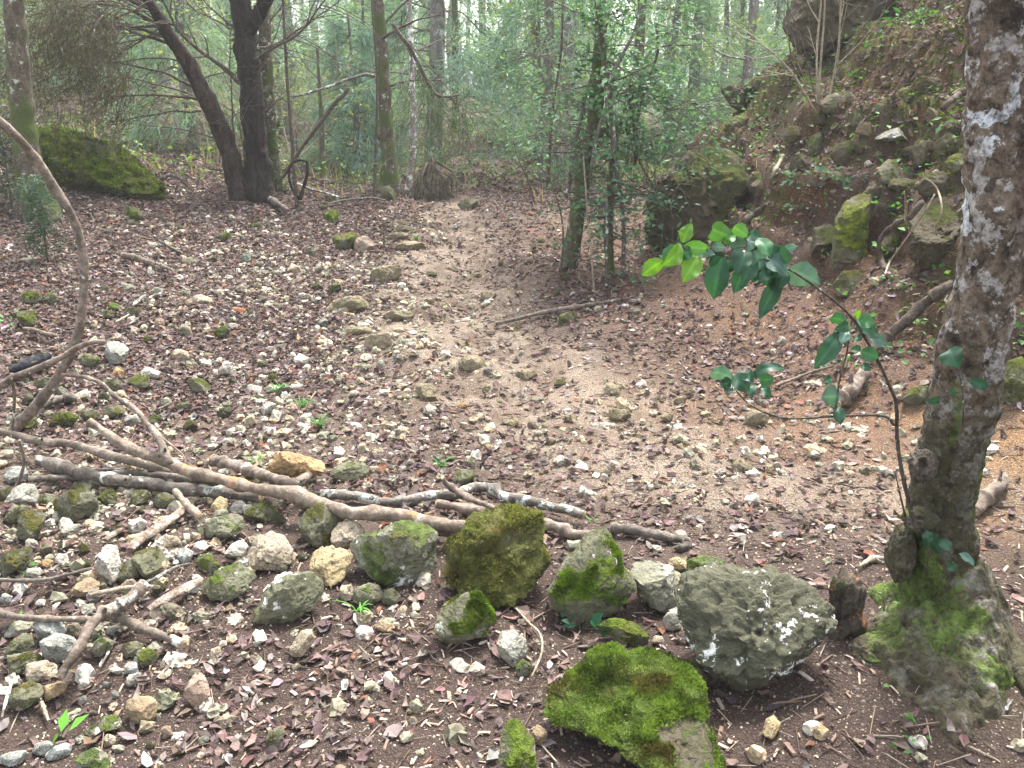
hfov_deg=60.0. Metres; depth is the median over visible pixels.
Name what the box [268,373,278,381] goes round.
stone
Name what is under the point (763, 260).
sapling
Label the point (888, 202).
stone
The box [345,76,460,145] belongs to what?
bush
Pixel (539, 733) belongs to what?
limestone rock
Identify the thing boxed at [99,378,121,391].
limestone rock
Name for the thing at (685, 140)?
bush
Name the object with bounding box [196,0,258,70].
cedar tree
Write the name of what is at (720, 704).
wood chips
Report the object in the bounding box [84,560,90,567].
stone
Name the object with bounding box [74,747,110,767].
limestone rock
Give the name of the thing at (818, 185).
seedling
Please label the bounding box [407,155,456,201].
uprooted stump
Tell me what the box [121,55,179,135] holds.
bush
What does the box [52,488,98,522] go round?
limestone rock
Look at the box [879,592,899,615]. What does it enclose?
seedling
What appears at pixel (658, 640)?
limestone rock
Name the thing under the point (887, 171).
limestone rock
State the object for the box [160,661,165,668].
stone
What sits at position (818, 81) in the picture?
bare bush
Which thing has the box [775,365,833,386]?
stick
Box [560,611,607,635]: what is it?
seedling
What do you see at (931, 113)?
limestone rock
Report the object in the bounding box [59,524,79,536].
limestone rock
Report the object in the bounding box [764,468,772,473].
stone
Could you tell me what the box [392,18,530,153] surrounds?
bush
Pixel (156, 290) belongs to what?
stone
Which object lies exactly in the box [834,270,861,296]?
limestone rock
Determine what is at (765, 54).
cedar tree
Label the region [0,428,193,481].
fallen branch
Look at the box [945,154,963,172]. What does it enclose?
limestone rock
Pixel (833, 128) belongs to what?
stone
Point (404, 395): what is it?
stone
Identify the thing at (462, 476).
limestone rock
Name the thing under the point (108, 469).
twig
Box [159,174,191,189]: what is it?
dead twig
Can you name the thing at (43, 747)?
limestone rock
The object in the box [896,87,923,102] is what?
limestone rock
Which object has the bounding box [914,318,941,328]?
seedling
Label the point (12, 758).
limestone rock
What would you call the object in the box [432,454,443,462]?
stone
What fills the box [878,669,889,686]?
seedling
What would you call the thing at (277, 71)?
cedar tree
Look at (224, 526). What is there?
limestone rock
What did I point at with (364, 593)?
limestone rock
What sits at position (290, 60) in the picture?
tree
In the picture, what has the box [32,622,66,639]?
limestone rock
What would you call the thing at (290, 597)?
limestone rock
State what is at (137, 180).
boulder
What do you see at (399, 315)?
limestone rock
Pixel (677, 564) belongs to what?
limestone rock
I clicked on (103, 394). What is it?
stone
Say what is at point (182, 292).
limestone rock
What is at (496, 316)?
stone
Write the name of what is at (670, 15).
cedar tree
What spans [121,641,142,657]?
limestone rock
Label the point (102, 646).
limestone rock
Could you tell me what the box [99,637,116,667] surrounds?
twig
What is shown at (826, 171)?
seedling
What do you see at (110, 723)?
limestone rock
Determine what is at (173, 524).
stone
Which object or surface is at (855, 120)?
limestone rock
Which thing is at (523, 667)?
limestone rock
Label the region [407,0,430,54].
tree
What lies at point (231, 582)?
limestone rock
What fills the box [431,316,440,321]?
stone
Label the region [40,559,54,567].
limestone rock
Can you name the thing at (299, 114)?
bush
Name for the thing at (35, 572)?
limestone rock
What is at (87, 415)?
limestone rock
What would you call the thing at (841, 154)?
limestone rock
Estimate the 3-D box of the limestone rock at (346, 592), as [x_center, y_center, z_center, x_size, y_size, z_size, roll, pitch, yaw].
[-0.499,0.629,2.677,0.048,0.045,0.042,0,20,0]
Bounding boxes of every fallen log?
[34,455,263,502]
[86,418,464,533]
[209,454,311,486]
[267,194,289,211]
[435,499,593,539]
[610,522,689,542]
[837,368,871,407]
[975,471,1008,515]
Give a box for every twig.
[0,680,13,718]
[10,378,15,430]
[14,439,25,486]
[39,700,49,721]
[92,467,126,470]
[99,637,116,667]
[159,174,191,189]
[163,437,185,463]
[516,608,543,676]
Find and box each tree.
[0,0,56,90]
[0,0,84,96]
[0,0,397,205]
[0,1,103,123]
[3,0,61,221]
[25,0,58,59]
[29,0,156,93]
[64,0,123,118]
[82,1,178,84]
[86,0,312,150]
[108,0,143,115]
[139,8,228,79]
[152,0,209,101]
[161,0,372,134]
[181,0,278,143]
[186,0,327,92]
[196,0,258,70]
[218,2,374,179]
[224,0,298,192]
[273,0,604,176]
[279,6,444,179]
[284,0,319,116]
[300,0,401,96]
[300,0,460,189]
[312,0,426,136]
[328,0,447,120]
[343,0,426,108]
[373,0,471,192]
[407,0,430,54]
[419,0,483,130]
[435,0,652,180]
[452,0,621,143]
[460,0,687,129]
[477,0,577,180]
[478,0,496,80]
[500,0,642,162]
[526,1,586,165]
[586,0,760,165]
[608,0,705,102]
[616,0,789,150]
[626,0,667,165]
[643,0,791,82]
[674,0,792,110]
[677,0,771,110]
[702,0,790,78]
[705,1,731,101]
[712,0,787,79]
[715,1,780,51]
[728,0,790,80]
[767,30,793,60]
[849,0,1023,742]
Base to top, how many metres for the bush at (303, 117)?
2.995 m
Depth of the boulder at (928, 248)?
4.60 m
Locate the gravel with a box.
[0,1,1023,767]
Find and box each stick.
[0,567,91,582]
[22,327,56,337]
[89,584,159,595]
[115,314,128,322]
[131,294,145,306]
[146,562,189,582]
[147,577,203,611]
[148,292,160,298]
[152,402,171,411]
[158,240,182,253]
[297,183,339,198]
[330,197,385,203]
[495,297,623,323]
[757,373,782,388]
[770,154,784,177]
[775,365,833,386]
[858,555,883,567]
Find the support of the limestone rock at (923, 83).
on the ground
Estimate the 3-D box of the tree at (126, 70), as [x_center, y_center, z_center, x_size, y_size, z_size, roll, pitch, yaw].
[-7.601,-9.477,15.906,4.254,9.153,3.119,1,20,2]
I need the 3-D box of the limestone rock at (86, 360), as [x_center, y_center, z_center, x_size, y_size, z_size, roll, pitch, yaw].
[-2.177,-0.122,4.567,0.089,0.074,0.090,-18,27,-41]
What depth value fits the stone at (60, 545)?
2.85 m
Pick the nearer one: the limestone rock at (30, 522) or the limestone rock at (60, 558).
the limestone rock at (60, 558)
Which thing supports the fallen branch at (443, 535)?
on the ground
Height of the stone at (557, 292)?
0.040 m
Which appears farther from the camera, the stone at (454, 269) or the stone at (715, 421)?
the stone at (454, 269)
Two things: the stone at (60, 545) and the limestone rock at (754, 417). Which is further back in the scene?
the limestone rock at (754, 417)
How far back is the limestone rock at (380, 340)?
5.00 m
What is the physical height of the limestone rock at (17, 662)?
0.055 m
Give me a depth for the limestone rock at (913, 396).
3.95 m
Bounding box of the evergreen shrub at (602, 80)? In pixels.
[480,0,774,289]
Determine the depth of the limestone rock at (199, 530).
2.92 m
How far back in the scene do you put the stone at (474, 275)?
6.66 m
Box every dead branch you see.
[0,339,105,389]
[282,87,349,178]
[293,73,375,97]
[340,23,529,203]
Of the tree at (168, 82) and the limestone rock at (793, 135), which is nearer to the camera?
the limestone rock at (793, 135)
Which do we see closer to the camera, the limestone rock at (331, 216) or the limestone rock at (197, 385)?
the limestone rock at (197, 385)
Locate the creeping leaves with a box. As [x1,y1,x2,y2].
[616,0,1023,363]
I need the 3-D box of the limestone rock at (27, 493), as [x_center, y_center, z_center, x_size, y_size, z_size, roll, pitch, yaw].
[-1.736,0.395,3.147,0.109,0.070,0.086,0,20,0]
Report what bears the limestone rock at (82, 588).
on the ground
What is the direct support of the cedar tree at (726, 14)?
on the ground
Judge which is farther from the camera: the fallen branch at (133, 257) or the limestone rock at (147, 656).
the fallen branch at (133, 257)
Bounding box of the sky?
[57,0,782,68]
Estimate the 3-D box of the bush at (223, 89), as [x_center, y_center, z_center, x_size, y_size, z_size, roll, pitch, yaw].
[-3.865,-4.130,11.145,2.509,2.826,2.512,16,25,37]
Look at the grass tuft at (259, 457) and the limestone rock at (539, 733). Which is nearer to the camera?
the limestone rock at (539, 733)
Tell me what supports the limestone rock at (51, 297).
on the ground
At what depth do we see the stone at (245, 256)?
6.80 m
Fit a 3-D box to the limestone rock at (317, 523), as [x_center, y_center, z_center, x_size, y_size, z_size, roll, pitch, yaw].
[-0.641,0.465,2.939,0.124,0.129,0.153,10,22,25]
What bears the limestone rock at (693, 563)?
on the ground
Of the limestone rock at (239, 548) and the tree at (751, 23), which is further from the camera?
the tree at (751, 23)
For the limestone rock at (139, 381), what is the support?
on the ground
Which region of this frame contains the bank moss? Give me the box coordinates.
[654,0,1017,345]
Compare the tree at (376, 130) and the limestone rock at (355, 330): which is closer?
the limestone rock at (355, 330)
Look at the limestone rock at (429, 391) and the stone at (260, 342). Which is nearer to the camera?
the limestone rock at (429, 391)
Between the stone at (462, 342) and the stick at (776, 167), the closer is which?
the stone at (462, 342)
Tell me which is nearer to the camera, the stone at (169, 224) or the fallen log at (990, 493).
the fallen log at (990, 493)
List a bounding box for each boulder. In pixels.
[36,124,166,199]
[350,520,437,585]
[443,502,550,608]
[542,640,726,767]
[547,526,637,624]
[630,560,678,613]
[642,141,748,250]
[673,563,837,690]
[782,0,891,60]
[831,193,872,268]
[906,201,961,270]
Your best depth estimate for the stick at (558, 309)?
5.62 m
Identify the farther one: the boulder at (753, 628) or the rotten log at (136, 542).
the rotten log at (136, 542)
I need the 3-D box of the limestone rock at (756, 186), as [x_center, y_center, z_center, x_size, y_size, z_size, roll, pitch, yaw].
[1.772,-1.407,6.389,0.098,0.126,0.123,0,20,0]
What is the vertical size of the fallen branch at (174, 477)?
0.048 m
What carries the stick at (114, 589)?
on the ground
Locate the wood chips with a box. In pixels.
[0,22,1023,767]
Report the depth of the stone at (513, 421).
4.03 m
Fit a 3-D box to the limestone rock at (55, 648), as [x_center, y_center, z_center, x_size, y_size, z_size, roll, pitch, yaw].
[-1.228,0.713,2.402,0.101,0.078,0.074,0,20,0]
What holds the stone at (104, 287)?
on the ground
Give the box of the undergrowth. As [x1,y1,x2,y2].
[0,83,695,202]
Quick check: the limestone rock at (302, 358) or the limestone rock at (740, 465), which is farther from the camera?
the limestone rock at (302, 358)
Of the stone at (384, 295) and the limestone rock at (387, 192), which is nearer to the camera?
the stone at (384, 295)
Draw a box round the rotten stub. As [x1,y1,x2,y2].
[827,566,867,640]
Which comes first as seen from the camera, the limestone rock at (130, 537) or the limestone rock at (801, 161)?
the limestone rock at (130, 537)
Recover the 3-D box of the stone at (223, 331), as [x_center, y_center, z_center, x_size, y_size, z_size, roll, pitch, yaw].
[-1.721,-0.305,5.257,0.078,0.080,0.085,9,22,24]
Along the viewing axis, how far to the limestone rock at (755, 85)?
7.58 m
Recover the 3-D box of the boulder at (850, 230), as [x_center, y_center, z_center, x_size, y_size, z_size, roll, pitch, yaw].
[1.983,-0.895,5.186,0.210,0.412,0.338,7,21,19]
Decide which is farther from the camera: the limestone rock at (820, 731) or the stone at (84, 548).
the stone at (84, 548)
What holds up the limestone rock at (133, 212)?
on the ground
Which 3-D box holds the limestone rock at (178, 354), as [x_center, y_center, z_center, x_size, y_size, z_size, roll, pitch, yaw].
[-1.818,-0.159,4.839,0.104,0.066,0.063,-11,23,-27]
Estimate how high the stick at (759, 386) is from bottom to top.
0.035 m
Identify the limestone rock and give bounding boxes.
[0,485,12,500]
[0,546,32,577]
[0,593,12,604]
[0,750,28,766]
[3,483,38,504]
[3,633,34,656]
[4,466,28,483]
[4,620,33,637]
[5,505,30,523]
[7,651,42,675]
[8,680,43,710]
[9,414,37,428]
[16,310,37,326]
[16,509,45,540]
[19,290,42,304]
[24,567,43,577]
[25,660,56,681]
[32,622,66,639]
[32,740,53,754]
[33,377,60,387]
[35,599,45,606]
[38,493,54,505]
[39,543,51,554]
[39,633,76,663]
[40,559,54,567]
[43,681,67,701]
[44,292,58,303]
[45,742,71,760]
[48,411,77,427]
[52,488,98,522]
[54,553,68,563]
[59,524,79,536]
[69,577,99,597]
[71,481,98,491]
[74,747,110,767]
[78,676,89,689]
[79,353,99,367]
[80,604,95,615]
[81,409,99,420]
[83,724,100,737]
[92,637,112,656]
[94,544,120,583]
[97,488,117,505]
[97,715,121,731]
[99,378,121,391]
[100,310,116,317]
[102,405,125,417]
[103,734,115,746]
[104,341,128,364]
[108,302,119,310]
[108,664,122,674]
[112,367,123,377]
[118,560,137,582]
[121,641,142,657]
[124,206,144,219]
[124,307,141,315]
[124,415,141,424]
[124,662,138,674]
[125,533,139,541]
[126,672,140,686]
[126,696,157,724]
[127,518,146,533]
[128,374,149,389]
[130,489,150,504]
[131,547,166,579]
[137,648,158,667]
[141,367,160,378]
[153,492,175,508]
[161,535,179,547]
[169,349,189,360]
[174,402,192,410]
[176,547,193,563]
[177,290,190,294]
[183,674,210,707]
[187,378,210,393]
[191,294,212,303]
[192,540,208,553]
[195,553,220,573]
[196,527,203,536]
[201,561,255,601]
[204,514,244,538]
[209,646,221,658]
[211,496,227,511]
[218,232,231,239]
[218,361,235,374]
[218,640,226,646]
[224,323,239,328]
[224,540,248,557]
[228,500,245,513]
[232,307,245,313]
[234,734,241,740]
[240,651,249,658]
[244,502,277,522]
[246,384,261,393]
[247,531,293,570]
[253,571,323,624]
[261,402,275,414]
[265,726,285,745]
[268,451,325,477]
[287,263,298,272]
[289,629,314,656]
[293,354,309,363]
[297,503,344,548]
[309,545,353,586]
[318,205,327,209]
[323,209,338,222]
[326,295,369,312]
[327,196,338,201]
[330,461,369,481]
[330,520,364,549]
[332,232,359,249]
[337,307,348,314]
[339,584,353,601]
[343,325,370,334]
[352,583,382,604]
[364,333,391,349]
[369,265,401,283]
[375,620,394,633]
[380,185,396,200]
[382,588,400,605]
[383,310,414,320]
[386,232,408,240]
[390,225,414,231]
[394,220,410,224]
[395,241,424,250]
[415,383,438,400]
[423,404,436,414]
[434,588,496,643]
[454,469,474,483]
[457,197,478,209]
[457,401,467,408]
[459,355,485,371]
[496,629,527,667]
[498,718,537,767]
[514,369,537,380]
[515,659,531,675]
[531,725,547,744]
[554,455,567,465]
[557,311,577,324]
[562,414,577,422]
[598,618,649,645]
[603,383,620,394]
[608,408,630,420]
[652,545,662,551]
[652,635,664,644]
[660,412,673,421]
[663,611,681,631]
[668,557,686,571]
[685,659,707,682]
[686,555,724,570]
[721,82,755,111]
[724,112,748,132]
[731,459,751,471]
[743,78,760,89]
[745,410,768,425]
[746,171,761,193]
[751,179,762,197]
[762,715,780,739]
[784,126,802,146]
[789,152,815,170]
[808,132,822,154]
[810,223,832,257]
[812,723,828,740]
[813,111,827,126]
[819,91,857,113]
[821,170,835,181]
[830,140,855,166]
[831,171,847,187]
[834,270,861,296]
[852,111,863,125]
[854,136,866,153]
[855,122,871,135]
[862,181,881,203]
[872,103,883,114]
[872,150,882,159]
[875,127,907,141]
[875,229,901,257]
[876,159,900,184]
[882,111,895,118]
[888,178,915,200]
[892,214,908,233]
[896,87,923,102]
[901,385,929,405]
[908,140,934,168]
[909,76,941,92]
[916,171,949,197]
[926,107,937,122]
[934,132,960,154]
[940,119,961,137]
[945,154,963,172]
[1002,356,1023,405]
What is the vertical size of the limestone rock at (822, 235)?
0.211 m
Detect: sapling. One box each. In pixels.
[282,0,341,207]
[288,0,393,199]
[642,221,988,572]
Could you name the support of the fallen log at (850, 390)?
on the ground
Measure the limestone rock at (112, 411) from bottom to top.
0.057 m
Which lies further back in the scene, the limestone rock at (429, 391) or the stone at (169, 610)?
the limestone rock at (429, 391)
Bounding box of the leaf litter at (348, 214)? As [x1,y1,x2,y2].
[0,0,1023,767]
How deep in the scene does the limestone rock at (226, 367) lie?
4.63 m
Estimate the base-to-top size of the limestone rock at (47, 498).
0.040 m
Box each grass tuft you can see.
[244,452,268,463]
[262,381,285,392]
[289,396,314,407]
[303,413,329,428]
[335,599,372,612]
[425,456,457,468]
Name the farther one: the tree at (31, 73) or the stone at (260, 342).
the tree at (31, 73)
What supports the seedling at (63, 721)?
on the ground
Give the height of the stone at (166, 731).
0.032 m
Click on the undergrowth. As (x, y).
(205, 162)
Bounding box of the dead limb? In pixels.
[0,116,88,435]
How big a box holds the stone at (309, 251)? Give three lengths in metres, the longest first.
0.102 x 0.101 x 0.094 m
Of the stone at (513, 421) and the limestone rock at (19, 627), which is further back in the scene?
the stone at (513, 421)
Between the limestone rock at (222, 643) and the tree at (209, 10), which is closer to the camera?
the limestone rock at (222, 643)
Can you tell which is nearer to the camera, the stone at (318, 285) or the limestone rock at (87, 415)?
the limestone rock at (87, 415)
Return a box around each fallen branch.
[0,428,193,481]
[0,608,186,647]
[28,474,99,484]
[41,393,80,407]
[54,579,149,679]
[61,373,173,465]
[112,470,219,485]
[121,252,154,265]
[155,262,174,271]
[172,488,202,519]
[320,482,585,519]
[438,533,454,537]
[440,476,494,509]
[674,538,690,552]
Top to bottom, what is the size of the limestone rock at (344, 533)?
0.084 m
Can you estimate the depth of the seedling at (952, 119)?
5.06 m
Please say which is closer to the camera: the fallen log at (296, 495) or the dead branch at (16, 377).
the fallen log at (296, 495)
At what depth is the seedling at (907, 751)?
2.04 m
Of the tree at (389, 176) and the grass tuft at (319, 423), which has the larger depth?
the tree at (389, 176)
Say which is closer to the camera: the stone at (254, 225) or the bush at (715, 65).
the stone at (254, 225)
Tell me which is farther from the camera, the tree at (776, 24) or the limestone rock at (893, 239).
the tree at (776, 24)
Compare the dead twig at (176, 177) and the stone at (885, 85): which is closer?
the stone at (885, 85)
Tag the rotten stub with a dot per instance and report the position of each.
(847, 594)
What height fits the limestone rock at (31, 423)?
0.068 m
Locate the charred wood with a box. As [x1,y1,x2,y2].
[6,353,51,372]
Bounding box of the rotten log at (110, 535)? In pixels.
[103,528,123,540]
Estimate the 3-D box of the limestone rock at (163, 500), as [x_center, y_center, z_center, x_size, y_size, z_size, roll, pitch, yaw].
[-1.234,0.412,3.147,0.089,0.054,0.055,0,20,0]
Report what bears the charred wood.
on the ground
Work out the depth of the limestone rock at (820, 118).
6.16 m
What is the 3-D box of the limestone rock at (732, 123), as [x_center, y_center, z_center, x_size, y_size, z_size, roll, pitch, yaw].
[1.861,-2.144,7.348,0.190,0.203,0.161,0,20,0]
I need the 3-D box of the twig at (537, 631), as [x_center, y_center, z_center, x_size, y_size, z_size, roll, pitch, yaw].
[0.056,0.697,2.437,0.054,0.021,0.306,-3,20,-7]
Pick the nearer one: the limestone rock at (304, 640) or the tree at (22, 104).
the limestone rock at (304, 640)
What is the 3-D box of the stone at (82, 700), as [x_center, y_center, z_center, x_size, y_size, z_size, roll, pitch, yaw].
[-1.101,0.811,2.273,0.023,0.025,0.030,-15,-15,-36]
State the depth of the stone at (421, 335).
5.18 m
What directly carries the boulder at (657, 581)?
on the ground
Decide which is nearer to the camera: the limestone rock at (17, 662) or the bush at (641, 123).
the limestone rock at (17, 662)
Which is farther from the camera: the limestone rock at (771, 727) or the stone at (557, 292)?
the stone at (557, 292)
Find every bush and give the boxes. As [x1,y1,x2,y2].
[0,2,84,114]
[0,8,65,74]
[31,3,105,93]
[115,0,292,164]
[118,14,364,166]
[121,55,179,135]
[142,29,232,127]
[172,0,396,173]
[219,0,370,163]
[276,30,349,144]
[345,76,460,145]
[375,10,454,135]
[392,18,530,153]
[392,55,449,142]
[448,65,515,143]
[493,47,631,149]
[521,0,657,183]
[610,99,667,157]
[648,19,765,121]
[673,59,770,150]
[698,0,894,113]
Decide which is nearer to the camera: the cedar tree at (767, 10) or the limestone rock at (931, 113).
the limestone rock at (931, 113)
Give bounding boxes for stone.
[13,353,20,358]
[22,392,33,404]
[56,386,68,394]
[57,540,66,550]
[65,622,81,636]
[77,695,86,704]
[78,543,90,554]
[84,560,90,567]
[86,589,101,602]
[88,710,97,714]
[98,391,109,399]
[101,285,109,290]
[102,681,111,687]
[106,625,119,636]
[109,525,125,535]
[112,690,118,698]
[117,579,136,593]
[122,283,135,290]
[126,219,136,225]
[135,505,145,513]
[143,336,153,342]
[146,741,154,748]
[147,269,154,275]
[148,413,161,423]
[151,287,162,295]
[151,533,161,540]
[151,580,166,594]
[154,318,164,327]
[154,713,160,720]
[160,601,182,619]
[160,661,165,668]
[161,725,172,739]
[165,521,177,529]
[166,222,173,227]
[177,225,187,229]
[178,324,191,335]
[182,257,193,264]
[183,419,197,431]
[188,668,198,676]
[194,500,202,506]
[198,735,209,744]
[214,325,229,337]
[217,406,231,418]
[229,377,236,384]
[235,285,245,292]
[235,533,244,539]
[238,252,251,262]
[244,477,258,483]
[250,223,260,228]
[257,296,266,302]
[257,339,265,346]
[258,360,267,366]
[261,270,268,275]
[262,435,267,442]
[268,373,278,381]
[269,511,285,525]
[275,564,287,571]
[296,553,309,560]
[303,247,315,256]
[312,282,322,289]
[315,267,321,272]
[318,318,327,326]
[329,283,340,292]
[354,235,373,252]
[380,289,389,300]
[401,393,407,399]
[408,716,417,725]
[416,332,424,337]
[423,299,434,303]
[426,271,436,274]
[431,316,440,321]
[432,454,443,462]
[446,268,458,271]
[455,340,472,347]
[461,293,473,298]
[470,272,481,276]
[481,291,493,300]
[483,367,492,375]
[485,444,494,448]
[494,313,507,319]
[505,440,514,446]
[507,417,518,426]
[517,619,524,624]
[527,257,533,262]
[527,418,538,428]
[530,396,547,402]
[546,437,555,444]
[553,290,559,295]
[554,378,567,387]
[562,273,569,279]
[601,495,608,500]
[633,433,643,438]
[677,483,684,488]
[682,390,691,394]
[710,419,720,423]
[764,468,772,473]
[781,557,788,563]
[830,122,838,132]
[881,82,890,88]
[885,200,896,210]
[900,146,911,157]
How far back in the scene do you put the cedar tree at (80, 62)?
19.88 m
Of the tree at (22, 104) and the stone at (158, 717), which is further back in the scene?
the tree at (22, 104)
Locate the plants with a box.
[1,89,684,188]
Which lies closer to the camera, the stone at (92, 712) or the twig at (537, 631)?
the stone at (92, 712)
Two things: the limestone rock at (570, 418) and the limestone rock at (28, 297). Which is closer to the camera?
the limestone rock at (570, 418)
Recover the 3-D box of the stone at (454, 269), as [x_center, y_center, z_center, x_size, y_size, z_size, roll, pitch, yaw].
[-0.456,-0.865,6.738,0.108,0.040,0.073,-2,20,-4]
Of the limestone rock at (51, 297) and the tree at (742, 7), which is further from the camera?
the tree at (742, 7)
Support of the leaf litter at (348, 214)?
on the ground
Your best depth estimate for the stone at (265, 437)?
3.86 m
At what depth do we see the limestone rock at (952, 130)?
5.10 m
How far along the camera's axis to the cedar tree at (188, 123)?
13.40 m
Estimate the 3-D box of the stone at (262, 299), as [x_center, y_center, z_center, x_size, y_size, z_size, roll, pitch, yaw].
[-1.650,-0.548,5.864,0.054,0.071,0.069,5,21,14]
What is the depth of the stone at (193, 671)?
2.36 m
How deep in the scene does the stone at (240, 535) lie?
2.95 m
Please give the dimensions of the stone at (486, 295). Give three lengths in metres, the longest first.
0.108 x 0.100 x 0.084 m
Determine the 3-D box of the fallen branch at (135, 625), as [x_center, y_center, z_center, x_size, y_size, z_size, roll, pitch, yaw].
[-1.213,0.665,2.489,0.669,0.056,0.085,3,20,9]
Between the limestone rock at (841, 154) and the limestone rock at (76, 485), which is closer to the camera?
the limestone rock at (76, 485)
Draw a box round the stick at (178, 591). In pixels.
[147,577,203,611]
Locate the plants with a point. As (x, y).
(189, 158)
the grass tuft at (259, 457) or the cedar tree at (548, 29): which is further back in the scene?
the cedar tree at (548, 29)
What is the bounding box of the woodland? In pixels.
[36,0,793,93]
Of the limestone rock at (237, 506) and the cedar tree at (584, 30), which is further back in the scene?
the cedar tree at (584, 30)
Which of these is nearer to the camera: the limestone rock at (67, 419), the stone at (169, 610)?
the stone at (169, 610)
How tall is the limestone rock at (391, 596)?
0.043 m
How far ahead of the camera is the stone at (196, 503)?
3.16 m
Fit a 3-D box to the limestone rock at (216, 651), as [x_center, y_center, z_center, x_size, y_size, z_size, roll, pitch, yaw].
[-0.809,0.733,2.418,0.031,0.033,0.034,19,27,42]
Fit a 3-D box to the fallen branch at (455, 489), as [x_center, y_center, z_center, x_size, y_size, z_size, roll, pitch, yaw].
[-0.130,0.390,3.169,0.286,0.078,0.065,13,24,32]
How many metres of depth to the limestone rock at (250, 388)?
4.40 m
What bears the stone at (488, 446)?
on the ground
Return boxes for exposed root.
[737,203,767,223]
[873,280,953,351]
[876,200,924,270]
[940,87,965,110]
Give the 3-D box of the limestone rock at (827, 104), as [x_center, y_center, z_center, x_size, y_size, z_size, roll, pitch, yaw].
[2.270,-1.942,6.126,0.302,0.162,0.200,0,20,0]
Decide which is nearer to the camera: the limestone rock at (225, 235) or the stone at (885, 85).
the stone at (885, 85)
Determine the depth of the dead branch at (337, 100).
9.30 m
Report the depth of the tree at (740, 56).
18.13 m
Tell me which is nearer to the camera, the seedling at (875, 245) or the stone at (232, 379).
the stone at (232, 379)
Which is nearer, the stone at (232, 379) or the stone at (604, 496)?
the stone at (604, 496)
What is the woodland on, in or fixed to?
on the ground
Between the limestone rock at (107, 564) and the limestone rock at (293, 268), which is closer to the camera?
the limestone rock at (107, 564)
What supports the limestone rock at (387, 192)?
on the ground
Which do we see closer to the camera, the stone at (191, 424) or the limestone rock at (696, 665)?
the limestone rock at (696, 665)
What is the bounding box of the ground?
[0,0,1023,767]
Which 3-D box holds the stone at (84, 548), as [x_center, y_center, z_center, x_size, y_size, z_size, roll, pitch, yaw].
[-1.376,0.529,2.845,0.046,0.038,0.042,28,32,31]
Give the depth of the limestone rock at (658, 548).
2.94 m
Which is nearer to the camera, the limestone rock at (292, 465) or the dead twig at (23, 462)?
the dead twig at (23, 462)
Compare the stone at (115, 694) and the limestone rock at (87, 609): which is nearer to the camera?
the stone at (115, 694)
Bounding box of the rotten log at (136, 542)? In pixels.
[126,508,186,551]
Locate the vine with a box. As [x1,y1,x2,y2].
[287,159,308,199]
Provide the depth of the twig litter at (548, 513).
3.27 m
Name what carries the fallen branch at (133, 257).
on the ground
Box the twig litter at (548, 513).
[0,1,1023,767]
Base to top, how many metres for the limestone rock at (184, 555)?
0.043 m
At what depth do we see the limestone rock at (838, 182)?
5.55 m
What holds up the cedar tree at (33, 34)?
on the ground
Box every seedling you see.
[0,102,58,207]
[0,308,19,325]
[5,172,75,261]
[19,559,37,573]
[52,709,88,742]
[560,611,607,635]
[777,197,818,211]
[780,166,845,188]
[815,164,868,186]
[825,355,858,371]
[871,200,903,212]
[872,241,906,256]
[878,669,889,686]
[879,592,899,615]
[883,5,951,26]
[889,743,912,759]
[902,711,932,742]
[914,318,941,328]
[930,116,961,132]
[1012,330,1023,344]
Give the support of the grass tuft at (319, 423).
on the ground
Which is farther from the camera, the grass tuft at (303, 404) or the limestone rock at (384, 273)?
the limestone rock at (384, 273)
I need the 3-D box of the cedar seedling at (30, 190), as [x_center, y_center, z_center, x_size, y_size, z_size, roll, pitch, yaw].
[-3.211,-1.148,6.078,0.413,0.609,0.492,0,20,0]
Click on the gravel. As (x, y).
(168, 699)
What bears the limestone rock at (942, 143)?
on the ground
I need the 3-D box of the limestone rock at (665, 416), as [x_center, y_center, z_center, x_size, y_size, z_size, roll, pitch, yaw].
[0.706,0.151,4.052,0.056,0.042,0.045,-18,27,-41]
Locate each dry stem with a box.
[884,194,935,274]
[903,191,907,222]
[925,178,942,235]
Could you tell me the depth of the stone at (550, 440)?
3.84 m
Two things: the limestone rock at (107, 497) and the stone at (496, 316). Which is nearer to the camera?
the limestone rock at (107, 497)
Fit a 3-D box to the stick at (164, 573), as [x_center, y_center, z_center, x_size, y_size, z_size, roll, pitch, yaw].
[-1.035,0.567,2.665,0.140,0.022,0.016,-18,26,-40]
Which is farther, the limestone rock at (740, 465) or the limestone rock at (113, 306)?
the limestone rock at (113, 306)
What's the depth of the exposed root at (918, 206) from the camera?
4.37 m
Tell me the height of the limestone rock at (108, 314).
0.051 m
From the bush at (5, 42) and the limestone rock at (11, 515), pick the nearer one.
the limestone rock at (11, 515)
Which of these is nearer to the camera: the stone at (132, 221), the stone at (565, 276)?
the stone at (565, 276)
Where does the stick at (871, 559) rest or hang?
on the ground
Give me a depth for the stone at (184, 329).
5.18 m
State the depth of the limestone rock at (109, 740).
2.15 m
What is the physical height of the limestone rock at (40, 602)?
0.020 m
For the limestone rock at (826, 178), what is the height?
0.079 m

